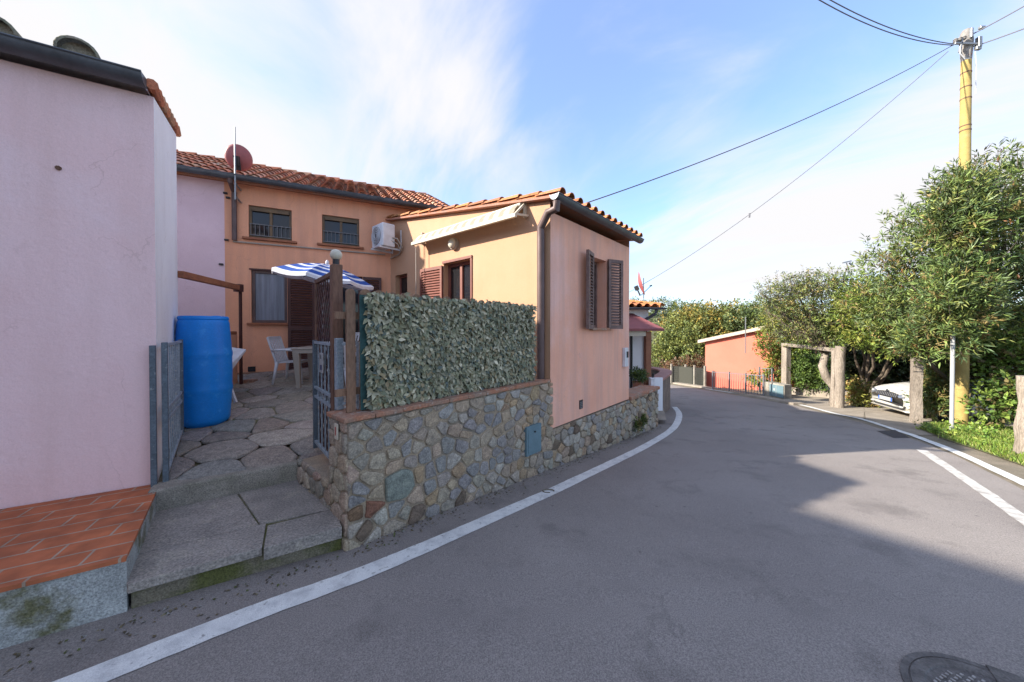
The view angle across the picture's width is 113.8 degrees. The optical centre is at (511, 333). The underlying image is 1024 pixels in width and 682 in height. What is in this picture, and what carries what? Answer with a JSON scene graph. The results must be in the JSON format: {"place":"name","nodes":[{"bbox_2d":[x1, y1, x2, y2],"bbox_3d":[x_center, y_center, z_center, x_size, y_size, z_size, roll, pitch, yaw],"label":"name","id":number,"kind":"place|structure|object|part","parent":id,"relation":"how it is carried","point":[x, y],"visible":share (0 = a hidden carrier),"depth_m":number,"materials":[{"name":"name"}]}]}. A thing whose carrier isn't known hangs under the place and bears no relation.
{"place":"outdoors","nodes":[
{"label":"outdoors","id":0,"kind":"place"},
{"bbox_2d":[158,372,344,481],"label":"patio","id":1,"kind":"structure","parent":0,"point":[196,463],"depth_m":3.91,"materials":[{"name":"grey stone"}]},
{"bbox_2d":[230,331,257,384],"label":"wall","id":2,"kind":"structure","parent":1,"relation":"on","point":[234,345],"depth_m":5.90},
{"bbox_2d":[169,368,356,479],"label":"flagstones","id":3,"kind":"object","parent":1,"relation":"on","point":[224,448],"visible":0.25,"depth_m":3.99,"materials":[{"name":"grey stone"}]},
{"bbox_2d":[175,316,232,427],"bbox_3d":[-3.930,0.469,4.265,0.561,1.385,0.561,0,1,0],"label":"barrel","id":4,"kind":"object","parent":3,"relation":"on","point":[208,365],"visible":0.81,"depth_m":4.08,"materials":[{"name":"blue plastic"}]},
{"bbox_2d":[177,271,243,383],"bbox_3d":[-4.574,0.033,5.125,0.131,1.756,1.610,0,1,-16],"label":"pergola frame","id":5,"kind":"object","parent":3,"relation":"on","point":[239,288],"visible":1,"depth_m":5.56,"materials":[{"name":"brown wood"}]},
{"bbox_2d":[232,347,245,402],"bbox_3d":[-4.305,0.599,5.049,0.899,0.783,0.464,0,1,16],"label":"garden chair","id":6,"kind":"object","parent":3,"relation":"on","point":[238,353],"visible":0.32,"depth_m":5.05,"materials":[{"name":"white plastic"}]},
{"bbox_2d":[266,336,307,384],"bbox_3d":[-3.969,0.471,5.998,0.578,0.826,0.554,0,1,-10],"label":"garden chair","id":7,"kind":"object","parent":3,"relation":"on","point":[282,354],"visible":0.84,"depth_m":5.88,"materials":[{"name":"white plastic"}]},
{"bbox_2d":[291,346,343,387],"bbox_3d":[-3.180,0.570,5.856,0.980,0.670,0.750,0,1,-12],"label":"garden table","id":8,"kind":"object","parent":3,"relation":"on","point":[296,352],"visible":0.37,"depth_m":5.46,"materials":[{"name":"beige plastic"}]},
{"bbox_2d":[271,260,373,375],"bbox_3d":[-3.306,-0.196,5.899,1.511,2.186,1.518,0,1,11],"label":"parasol","id":9,"kind":"object","parent":3,"relation":"on","point":[310,272],"visible":0.8,"depth_m":5.49,"materials":[{"name":"fabric"}]},
{"bbox_2d":[323,341,345,385],"bbox_3d":[-2.940,0.543,5.517,0.554,0.826,0.578,0,1,-15],"label":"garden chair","id":10,"kind":"object","parent":3,"relation":"on","point":[344,363],"visible":0.05,"depth_m":5.38,"materials":[{"name":"white plastic"}]},
{"bbox_2d":[176,149,449,374],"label":"house","id":11,"kind":"structure","parent":1,"relation":"on","point":[279,216],"depth_m":6.74,"materials":[{"name":"painted plaster"},{"name":"terracotta roof tiles"},{"name":"wood"}]},
{"bbox_2d":[224,127,252,203],"bbox_3d":[-5.203,-3.142,6.352,0.346,1.334,0.346,0,1,19],"label":"satellite dish","id":12,"kind":"object","parent":11,"relation":"attached to","point":[238,157],"visible":1,"depth_m":6.29,"materials":[{"name":"metal"}]},
{"bbox_2d":[247,270,287,324],"bbox_3d":[-4.877,-0.706,6.718,0.716,1.086,0.160,0,1,-25],"label":"window","id":13,"kind":"structure","parent":11,"relation":"in","point":[269,290],"depth_m":6.75,"materials":[{"name":"white fabric"}]},
{"bbox_2d":[242,206,296,243],"bbox_3d":[-4.853,-2.179,6.714,0.895,0.681,0.160,0,1,-25],"label":"window","id":14,"kind":"structure","parent":11,"relation":"in","point":[265,224],"depth_m":6.73,"materials":[{"name":"black wood"}]},
{"bbox_2d":[317,215,363,249],"bbox_3d":[-3.716,-2.192,7.256,0.898,0.667,0.160,0,1,-25],"label":"window","id":15,"kind":"structure","parent":11,"relation":"in","point":[341,232],"depth_m":7.27,"materials":[{"name":"black wood"}]},
{"bbox_2d":[319,277,361,359],"bbox_3d":[-3.783,-0.202,7.344,0.902,2.106,0.060,0,1,-25],"label":"patio door","id":16,"kind":"structure","parent":11,"relation":"in","point":[357,329],"depth_m":7.40,"materials":[{"name":"black wood"}]},
{"bbox_2d":[329,332,359,374],"bbox_3d":[-3.143,0.400,6.494,0.554,0.826,0.578,0,1,10],"label":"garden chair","id":17,"kind":"object","parent":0,"point":[357,334],"visible":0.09,"depth_m":6.74,"materials":[{"name":"white plastic"}]},
{"bbox_2d":[0,385,1023,681],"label":"road","id":18,"kind":"structure","parent":0,"point":[718,537],"depth_m":2.28,"materials":[{"name":"grey asphalt"}]},
{"bbox_2d":[0,485,155,648],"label":"tiled plinth","id":19,"kind":"structure","parent":18,"relation":"on","point":[67,563],"depth_m":2.05,"materials":[{"name":"orange tile"}]},
{"bbox_2d":[0,17,180,508],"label":"pink house","id":20,"kind":"structure","parent":19,"relation":"on","point":[88,253],"depth_m":2.79,"materials":[{"name":"pink paint"}]},
{"bbox_2d":[149,345,157,486],"bbox_3d":[-3.195,0.749,2.973,0.040,1.280,0.045,-1,1,-41],"label":"gate post","id":21,"kind":"object","parent":20,"relation":"attached to","point":[153,416],"visible":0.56,"depth_m":2.96,"materials":[{"name":"grey metal"}]},
{"bbox_2d":[161,339,183,481],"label":"garden gate","id":22,"kind":"structure","parent":21,"relation":"attached to","point":[172,381],"depth_m":3.29,"materials":[{"name":"grey metal"}]},
{"bbox_2d":[127,456,342,608],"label":"entrance steps","id":23,"kind":"structure","parent":18,"relation":"on","point":[205,531],"depth_m":2.60,"materials":[{"name":"grey concrete"}]},
{"bbox_2d":[297,454,331,509],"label":"stone kerb","id":24,"kind":"structure","parent":18,"relation":"on","point":[313,474],"depth_m":3.18,"materials":[{"name":"grey stone"}]},
{"bbox_2d":[314,264,342,450],"bbox_3d":[-1.899,0.379,3.415,0.090,2.030,0.922,-1,1,-41],"label":"trellis screen","id":25,"kind":"object","parent":24,"relation":"on","point":[334,292],"visible":0.52,"depth_m":3.27,"materials":[{"name":"brown wood"}]},
{"bbox_2d":[330,249,341,263],"bbox_3d":[-1.630,-0.704,3.093,0.104,0.144,0.102,0,1,0],"label":"globe lamp","id":26,"kind":"object","parent":25,"relation":"on","point":[336,255],"visible":0.98,"depth_m":3.06,"materials":[{"name":"grey glass"}]},
{"bbox_2d":[4,428,661,681],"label":"leaf litter","id":27,"kind":"object","parent":18,"relation":"on","point":[124,632],"visible":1,"depth_m":2.35,"materials":[{"name":"brown plant"}]},
{"bbox_2d":[53,407,681,681],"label":"road marking","id":28,"kind":"object","parent":18,"relation":"on","point":[111,669],"visible":1,"depth_m":2.17,"materials":[{"name":"white paint"}]},
{"bbox_2d":[385,187,643,437],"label":"bay house","id":29,"kind":"structure","parent":18,"relation":"on","point":[558,258],"depth_m":5.51,"materials":[{"name":"painted plaster"},{"name":"terracotta roof tiles"},{"name":"wood"}]},
{"bbox_2d":[371,222,402,258],"bbox_3d":[-2.713,-2.014,7.277,0.584,0.644,0.500,1,1,42],"label":"air conditioner","id":30,"kind":"object","parent":29,"relation":"attached to","point":[383,238],"visible":1,"depth_m":7.13,"materials":[{"name":"white metal"}]},
{"bbox_2d":[400,275,406,293],"bbox_3d":[-2.366,-0.824,7.492,0.491,0.946,0.055,1,1,42],"label":"window","id":31,"kind":"structure","parent":29,"relation":"in","point":[403,279],"depth_m":7.58,"materials":[{"name":"black"}]},
{"bbox_2d":[448,238,458,249],"bbox_3d":[-1.089,-1.634,6.087,0.220,0.220,0.130,1,1,42],"label":"wall lamp","id":32,"kind":"object","parent":29,"relation":"attached to","point":[453,243],"visible":1,"depth_m":6.04,"materials":[{"name":"white glass"}]},
{"bbox_2d":[448,261,469,302],"bbox_3d":[-0.925,-0.575,6.213,0.779,1.476,0.060,1,1,42],"label":"window","id":33,"kind":"structure","parent":29,"relation":"in","point":[458,273],"depth_m":6.27,"materials":[{"name":"black wood"}]},
{"bbox_2d":[411,203,527,255],"bbox_3d":[-0.874,-1.231,5.803,2.785,1.600,0.275,1,1,42],"label":"awning","id":34,"kind":"object","parent":29,"relation":"attached to","point":[501,215],"visible":0.98,"depth_m":5.44,"materials":[{"name":"white fabric"}]},
{"bbox_2d":[589,262,610,329],"bbox_3d":[1.454,-0.673,5.884,0.300,1.248,0.681,1,1,42],"label":"window","id":35,"kind":"structure","parent":29,"relation":"in","point":[595,263],"depth_m":6.14,"materials":[{"name":"black"}]},
{"bbox_2d":[622,347,628,366],"bbox_3d":[2.260,0.477,6.631,0.070,0.376,0.169,1,1,42],"label":"meter box","id":36,"kind":"object","parent":29,"relation":"attached to","point":[625,354],"visible":1,"depth_m":6.59,"materials":[{"name":"white plastic"}]},
{"bbox_2d":[878,430,909,437],"bbox_3d":[8.310,2.192,7.315,0.363,0.095,1.305,0,1,38],"label":"road patch","id":37,"kind":"object","parent":18,"relation":"on","point":[894,433],"visible":1,"depth_m":7.19,"materials":[{"name":"grey asphalt"}]},
{"bbox_2d":[900,651,1023,681],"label":"manhole cover","id":38,"kind":"object","parent":18,"relation":"on","point":[936,668],"visible":1,"depth_m":1.69,"materials":[{"name":"grey metal"}]},
{"bbox_2d":[916,449,1023,524],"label":"road marking","id":39,"kind":"object","parent":18,"relation":"on","point":[1008,509],"visible":1,"depth_m":3.91,"materials":[{"name":"white paint"}]},
{"bbox_2d":[0,0,1023,318],"label":"sky","id":40,"kind":"structure","parent":0,"point":[454,102],"materials":[{"name":"blue"}]},
{"bbox_2d":[657,408,665,419],"bbox_3d":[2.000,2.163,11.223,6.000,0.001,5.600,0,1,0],"label":"concrete block","id":41,"kind":"structure","parent":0,"point":[661,415],"depth_m":8.86,"materials":[{"name":"grey concrete"}]},
{"bbox_2d":[648,314,871,352],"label":"hill","id":42,"kind":"structure","parent":0,"point":[653,332],"depth_m":64.74,"materials":[{"name":"green plant"}]},
{"bbox_2d":[630,295,887,353],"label":"woodland","id":43,"kind":"object","parent":42,"relation":"on","point":[673,305],"visible":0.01,"depth_m":72.37,"materials":[{"name":"green plant"}]},
{"bbox_2d":[670,354,1023,489],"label":"ground","id":44,"kind":"structure","parent":0,"point":[1013,468],"depth_m":5.88,"materials":[{"name":"grey concrete"}]},
{"bbox_2d":[326,377,552,551],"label":"stone wall","id":45,"kind":"structure","parent":44,"relation":"on","point":[393,469],"depth_m":3.21,"materials":[{"name":"grey stone"}]},
{"bbox_2d":[334,338,359,409],"bbox_3d":[-1.451,0.357,2.934,0.216,0.625,0.078,0,1,0],"label":"gate post","id":46,"kind":"object","parent":45,"relation":"on","point":[339,344],"visible":0.94,"depth_m":2.92,"materials":[{"name":"grey metal"}]},
{"bbox_2d":[312,340,335,458],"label":"garden gate","id":47,"kind":"structure","parent":46,"relation":"attached to","point":[317,398],"depth_m":3.53,"materials":[{"name":"grey metal"}]},
{"bbox_2d":[319,353,323,372],"bbox_3d":[-1.918,0.299,3.353,0.012,0.200,0.150,-1,1,-42],"label":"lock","id":48,"kind":"object","parent":47,"relation":"attached to","point":[321,362],"visible":1,"depth_m":3.33,"materials":[{"name":"grey metal"}]},
{"bbox_2d":[334,288,529,412],"bbox_3d":[-0.607,0.133,3.712,0.055,1.056,2.560,1,1,42],"label":"picket fence","id":49,"kind":"object","parent":45,"relation":"on","point":[351,390],"visible":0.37,"depth_m":2.82,"materials":[{"name":"brown wood"}]},
{"bbox_2d":[359,291,536,410],"bbox_3d":[-0.464,0.139,3.740,0.116,1.128,2.441,1,1,42],"label":"artificial hedge","id":50,"kind":"object","parent":45,"relation":"on","point":[416,349],"visible":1,"depth_m":3.39,"materials":[{"name":"green plastic"}]},
{"bbox_2d":[524,423,540,456],"bbox_3d":[0.276,1.404,4.417,0.090,0.377,0.316,1,1,42],"label":"meter door","id":51,"kind":"structure","parent":45,"relation":"attached to","point":[532,441],"depth_m":4.37,"materials":[{"name":"metal"}]},
{"bbox_2d":[551,384,659,467],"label":"stone wall","id":52,"kind":"structure","parent":44,"relation":"on","point":[591,433],"depth_m":6.06,"materials":[{"name":"grey stone"}]},
{"bbox_2d":[632,416,644,431],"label":"wall plant","id":53,"kind":"object","parent":52,"relation":"attached to","point":[637,424],"depth_m":6.99,"materials":[{"name":"green plant"}]},
{"bbox_2d":[629,366,649,386],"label":"potted plant","id":54,"kind":"object","parent":52,"relation":"on","point":[638,376],"visible":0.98,"depth_m":8.53,"materials":[{"name":"green plant"}]},
{"bbox_2d":[640,412,650,423],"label":"wall plant","id":55,"kind":"object","parent":52,"relation":"attached to","point":[643,419],"depth_m":7.29,"materials":[{"name":"green plant"}]},
{"bbox_2d":[649,378,654,385],"bbox_3d":[3.477,1.881,8.300,0.110,1.525,0.110,0,1,0],"label":"gate post","id":56,"kind":"object","parent":52,"relation":"on","point":[651,381],"visible":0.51,"depth_m":8.25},
{"bbox_2d":[629,300,665,388],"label":"white house","id":57,"kind":"structure","parent":44,"relation":"on","point":[641,327],"depth_m":10.97,"materials":[{"name":"paint"}]},
{"bbox_2d":[634,272,651,300],"bbox_3d":[4.491,-1.627,11.547,0.605,1.012,0.530,0,1,-27],"label":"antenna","id":58,"kind":"object","parent":57,"relation":"on","point":[641,286],"visible":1,"depth_m":11.48,"materials":[{"name":"metal"}]},
{"bbox_2d":[630,51,947,291],"bbox_3d":[7.201,-4.049,10.115,7.888,5.675,0.047,0,1,30],"label":"overhead cable","id":59,"kind":"object","parent":57,"relation":"attached to","point":[748,215],"visible":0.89,"depth_m":9.43,"materials":[{"name":"grey plastic"}]},
{"bbox_2d":[651,338,665,368],"bbox_3d":[12.550,2.617,26.818,4.808,4.579,6.972,0,1,0],"label":"dry shrub","id":60,"kind":"object","parent":44,"relation":"on","point":[653,356],"visible":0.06,"depth_m":26.90,"materials":[{"name":"green plant"}]},
{"bbox_2d":[649,367,671,412],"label":"curved wall","id":61,"kind":"structure","parent":44,"relation":"on","point":[662,378],"depth_m":10.13,"materials":[{"name":"white paint"}]},
{"bbox_2d":[658,352,704,369],"bbox_3d":[12.026,2.347,22.492,4.406,2.407,2.952,0,1,27],"label":"dry shrub","id":62,"kind":"object","parent":44,"relation":"on","point":[698,361],"visible":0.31,"depth_m":22.38,"materials":[{"name":"brown plant"}]},
{"bbox_2d":[651,315,721,366],"bbox_3d":[12.844,1.004,25.121,4.972,4.756,6.355,0,1,-15],"label":"broadleaf tree","id":63,"kind":"object","parent":44,"relation":"on","point":[670,346],"visible":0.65,"depth_m":24.24,"materials":[{"name":"green plant"}]},
{"bbox_2d":[670,364,705,385],"bbox_3d":[10.202,2.445,19.276,0.334,1.381,2.596,0,1,-16],"label":"fence","id":64,"kind":"object","parent":44,"relation":"on","point":[694,375],"visible":0.86,"depth_m":19.30,"materials":[{"name":"grey metal"}]},
{"bbox_2d":[651,298,753,344],"bbox_3d":[14.812,0.313,26.562,6.470,6.068,7.995,0,1,-22],"label":"broadleaf tree","id":65,"kind":"object","parent":44,"relation":"on","point":[695,314],"visible":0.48,"depth_m":25.12,"materials":[{"name":"green plant"}]},
{"bbox_2d":[673,382,804,404],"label":"kerb","id":66,"kind":"structure","parent":44,"relation":"on","point":[762,397],"depth_m":14.01,"materials":[{"name":"grey concrete"}]},
{"bbox_2d":[712,370,764,395],"bbox_3d":[10.229,2.316,15.291,0.096,1.282,3.062,0,1,-6],"label":"railing","id":67,"kind":"object","parent":66,"relation":"on","point":[733,390],"visible":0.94,"depth_m":14.89,"materials":[{"name":"grey metal"}]},
{"bbox_2d":[698,324,816,389],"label":"coral garage","id":68,"kind":"structure","parent":44,"relation":"on","point":[725,353],"depth_m":17.43,"materials":[{"name":"orange paint"}]},
{"bbox_2d":[745,317,745,352],"bbox_3d":[11.199,0.092,16.002,0.049,1.754,0.043,0,1,0],"label":"aerial mast","id":69,"kind":"object","parent":68,"relation":"attached to","point":[745,334],"visible":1,"depth_m":15.99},
{"bbox_2d":[758,367,772,391],"bbox_3d":[11.790,2.216,15.513,0.062,1.331,0.636,0,1,-17],"label":"railing","id":70,"kind":"object","parent":44,"relation":"on","point":[771,368],"visible":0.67,"depth_m":15.55,"materials":[{"name":"grey metal"}]},
{"bbox_2d":[707,296,836,335],"bbox_3d":[17.108,0.354,22.537,5.537,6.027,8.112,0,1,0],"label":"broadleaf tree","id":71,"kind":"object","parent":44,"relation":"on","point":[743,310],"visible":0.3,"depth_m":23.25,"materials":[{"name":"green plant"}]},
{"bbox_2d":[742,305,818,389],"bbox_3d":[12.517,0.615,15.459,3.068,4.394,1.637,0,1,20],"label":"bush","id":72,"kind":"object","parent":44,"relation":"on","point":[776,353],"visible":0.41,"depth_m":15.46,"materials":[{"name":"green plant"}]},
{"bbox_2d":[784,394,864,418],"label":"paved verge","id":73,"kind":"structure","parent":44,"relation":"on","point":[822,403],"depth_m":11.36,"materials":[{"name":"beige concrete"}]},
{"bbox_2d":[765,381,791,398],"bbox_3d":[10.981,2.455,13.807,0.386,0.777,0.867,0,1,-9],"label":"utility cabinet","id":74,"kind":"object","parent":73,"relation":"on","point":[778,390],"visible":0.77,"depth_m":13.60,"materials":[{"name":"grey"}]},
{"bbox_3d":[10.826,2.367,13.671,0.036,0.477,0.599,0,1,-9],"label":"door","id":75,"kind":"part","parent":74,"relation":"part of","materials":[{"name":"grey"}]},
{"bbox_2d":[750,262,864,402],"bbox_3d":[11.116,0.009,12.626,3.635,5.245,3.046,0,1,0],"label":"tree","id":76,"kind":"object","parent":73,"relation":"on","point":[804,328],"visible":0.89,"depth_m":12.29,"materials":[{"name":"green plant"}]},
{"bbox_2d":[781,343,834,406],"bbox_3d":[11.426,1.625,12.915,0.355,2.371,3.535,0,1,15],"label":"timber frame","id":77,"kind":"object","parent":73,"relation":"on","point":[785,364],"visible":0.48,"depth_m":14.32,"materials":[{"name":"brown wood"}]},
{"bbox_2d":[788,336,847,395],"bbox_3d":[12.974,1.298,14.370,1.920,2.818,2.672,0,1,31],"label":"bush","id":78,"kind":"object","parent":73,"relation":"on","point":[808,373],"visible":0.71,"depth_m":14.04,"materials":[{"name":"green plant"}]},
{"bbox_2d":[792,387,848,399],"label":"wall","id":79,"kind":"structure","parent":73,"relation":"on","point":[824,394],"depth_m":14.12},
{"bbox_2d":[834,346,846,407],"bbox_3d":[10.937,1.530,11.142,0.304,2.204,0.285,0,1,0],"label":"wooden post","id":80,"kind":"object","parent":73,"relation":"on","point":[839,372],"visible":0.93,"depth_m":11.05,"materials":[{"name":"brown wood"}]},
{"bbox_2d":[845,374,886,407],"bbox_3d":[11.901,2.089,11.452,1.063,1.326,1.135,0,1,0],"label":"bush","id":81,"kind":"object","parent":73,"relation":"on","point":[859,397],"visible":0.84,"depth_m":11.36,"materials":[{"name":"green plant"}]},
{"bbox_2d":[842,260,854,282],"bbox_3d":[19.199,-0.581,18.995,0.840,7.103,0.080,0,1,0],"label":"aerial mast","id":82,"kind":"object","parent":44,"relation":"on","point":[850,263],"visible":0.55,"depth_m":18.92,"materials":[{"name":"white metal"}]},
{"bbox_2d":[709,389,1023,485],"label":"road marking","id":83,"kind":"object","parent":44,"relation":"on","point":[997,470],"visible":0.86,"depth_m":5.54,"materials":[{"name":"white paint"}]},
{"bbox_2d":[820,304,1020,390],"bbox_3d":[16.986,0.906,13.147,7.594,4.913,3.116,0,1,23],"label":"bush","id":84,"kind":"object","parent":44,"relation":"on","point":[899,372],"visible":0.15,"depth_m":13.51,"materials":[{"name":"green plant"}]},
{"bbox_2d":[864,400,1014,434],"bbox_3d":[12.104,2.397,10.176,6.792,0.551,6.700,0,1,0],"label":"gravel bay","id":85,"kind":"object","parent":44,"relation":"on","point":[893,418],"visible":0.34,"depth_m":9.08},
{"bbox_2d":[811,262,930,396],"bbox_3d":[12.377,0.152,11.007,4.408,5.160,3.692,0,1,0],"label":"leafy tree","id":86,"kind":"object","parent":85,"relation":"on","point":[851,332],"visible":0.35,"depth_m":11.21,"materials":[{"name":"green plant"}]},
{"bbox_2d":[909,355,923,422],"bbox_3d":[10.471,1.452,8.638,0.204,2.036,0.199,0,1,34],"label":"wooden post","id":87,"kind":"object","parent":85,"relation":"on","point":[916,393],"visible":0.73,"depth_m":8.58,"materials":[{"name":"brown wood"}]},
{"bbox_2d":[820,136,1023,416],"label":"oleander tree","id":88,"kind":"object","parent":85,"relation":"on","point":[976,286],"visible":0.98,"depth_m":7.69,"materials":[{"name":"green plant"}]},
{"bbox_2d":[901,340,969,421],"bbox_3d":[11.231,1.031,8.933,1.362,2.641,1.193,0,1,0],"label":"oleander bush","id":89,"kind":"object","parent":85,"relation":"on","point":[936,393],"visible":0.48,"depth_m":8.71,"materials":[{"name":"green plant"}]},
{"bbox_2d":[871,367,1015,420],"bbox_3d":[13.196,1.687,9.358,4.264,1.499,2.060,0,1,17],"label":"white car","id":90,"kind":"object","parent":85,"relation":"on","point":[891,396],"visible":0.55,"depth_m":9.79,"materials":[{"name":"painted metal"},{"name":"glass"},{"name":"rubber"}]},
{"bbox_2d":[923,420,1023,464],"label":"grass bed","id":91,"kind":"object","parent":85,"relation":"on","point":[975,443],"visible":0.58,"depth_m":6.14,"materials":[{"name":"green plant"}]},
{"bbox_2d":[949,333,954,429],"bbox_3d":[9.873,1.164,7.486,0.067,2.315,0.067,0,1,0],"label":"white pipe","id":92,"kind":"object","parent":91,"relation":"on","point":[952,383],"visible":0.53,"depth_m":7.46,"materials":[{"name":"grey"}]},
{"bbox_2d":[914,418,1013,446],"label":"weeds","id":93,"kind":"object","parent":91,"relation":"on","point":[981,433],"visible":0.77,"depth_m":7.03,"materials":[{"name":"green plant"}]},
{"bbox_2d":[952,25,985,424],"bbox_3d":[10.965,-2.443,8.151,0.705,9.859,0.275,0,1,0],"label":"utility pole","id":94,"kind":"object","parent":91,"relation":"on","point":[965,42],"visible":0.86,"depth_m":8.10,"materials":[{"name":"yellow wood"}]},
{"bbox_2d":[586,45,952,202],"bbox_3d":[5.808,-4.506,6.769,10.220,4.988,0.018,0,1,-16],"label":"overhead cable","id":95,"kind":"object","parent":94,"relation":"attached to","point":[760,137],"visible":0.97,"depth_m":6.47,"materials":[{"name":"grey plastic"}]},
{"bbox_2d":[819,0,953,45],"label":"overhead cable","id":96,"kind":"object","parent":94,"relation":"attached to","point":[879,28],"visible":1,"depth_m":7.11,"materials":[{"name":"grey plastic"}]},
{"bbox_2d":[830,0,953,43],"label":"overhead cable","id":97,"kind":"object","parent":94,"relation":"attached to","point":[887,26],"visible":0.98,"depth_m":7.19,"materials":[{"name":"grey plastic"}]},
{"bbox_2d":[973,28,1023,46],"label":"overhead cable","id":98,"kind":"object","parent":94,"relation":"attached to","point":[1002,36],"visible":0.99,"depth_m":7.76,"materials":[{"name":"grey plastic"}]},
{"bbox_2d":[974,6,1023,33],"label":"overhead cable","id":99,"kind":"object","parent":94,"relation":"attached to","point":[998,20],"visible":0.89,"depth_m":7.63,"materials":[{"name":"grey plastic"}]},
{"bbox_2d":[970,383,972,420],"bbox_3d":[11.560,1.824,8.402,0.041,1.153,0.041,0,1,-34],"label":"thin rod","id":100,"kind":"object","parent":91,"relation":"on","point":[971,389],"visible":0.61,"depth_m":8.39,"materials":[{"name":"grey metal"}]},
{"bbox_2d":[956,327,1023,428],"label":"bush","id":101,"kind":"object","parent":91,"relation":"on","point":[1000,394],"visible":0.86,"depth_m":7.83,"materials":[{"name":"green plant"}]},
{"bbox_2d":[1013,375,1023,453],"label":"stone post","id":102,"kind":"object","parent":91,"relation":"on","point":[1018,430],"visible":0.83,"depth_m":5.42,"materials":[{"name":"beige stone"}]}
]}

